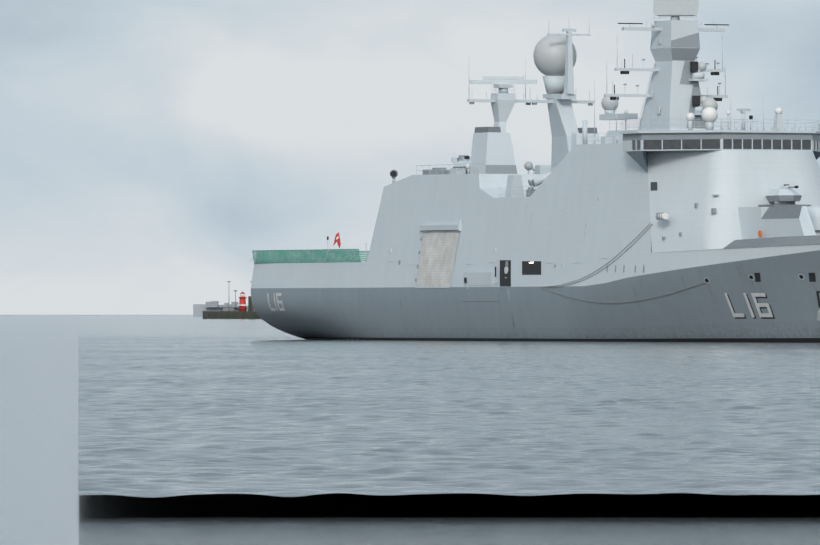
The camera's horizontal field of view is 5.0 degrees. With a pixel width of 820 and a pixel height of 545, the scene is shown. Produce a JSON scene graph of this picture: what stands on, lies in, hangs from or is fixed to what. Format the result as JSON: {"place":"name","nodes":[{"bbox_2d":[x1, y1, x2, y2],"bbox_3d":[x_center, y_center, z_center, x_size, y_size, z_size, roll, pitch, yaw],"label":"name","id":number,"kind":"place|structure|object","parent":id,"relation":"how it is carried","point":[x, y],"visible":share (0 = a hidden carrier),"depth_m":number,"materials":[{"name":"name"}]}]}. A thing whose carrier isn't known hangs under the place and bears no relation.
{"place":"outdoors","nodes":[
{"label":"outdoors","id":0,"kind":"place"},
{"bbox_2d":[0,315,819,544],"bbox_3d":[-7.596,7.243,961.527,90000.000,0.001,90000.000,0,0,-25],"label":"ground","id":1,"kind":"structure","parent":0,"point":[43,501],"depth_m":139.67,"materials":[{"name":"grey"}]},
{"bbox_2d":[193,281,260,318],"bbox_3d":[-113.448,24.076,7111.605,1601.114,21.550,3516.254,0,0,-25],"label":"harbour mole","id":2,"kind":"object","parent":1,"relation":"on","point":[242,309],"visible":0.62,"depth_m":5213.44,"materials":[{"name":"concrete"}]},
{"bbox_2d":[250,0,819,342],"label":"warship","id":3,"kind":"object","parent":1,"relation":"on","point":[676,216],"visible":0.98,"depth_m":889.10,"materials":[{"name":"grey paint"}]},
{"bbox_2d":[0,0,819,314],"label":"sky","id":4,"kind":"structure","parent":0,"point":[148,148],"materials":[{"name":"white"}]},
{"bbox_2d":[79,315,819,497],"bbox_3d":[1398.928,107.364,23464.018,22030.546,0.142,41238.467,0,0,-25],"label":"sea water","id":5,"kind":"structure","parent":0,"point":[174,405],"depth_m":240.57,"materials":[{"name":"grey liquid"}]}
]}

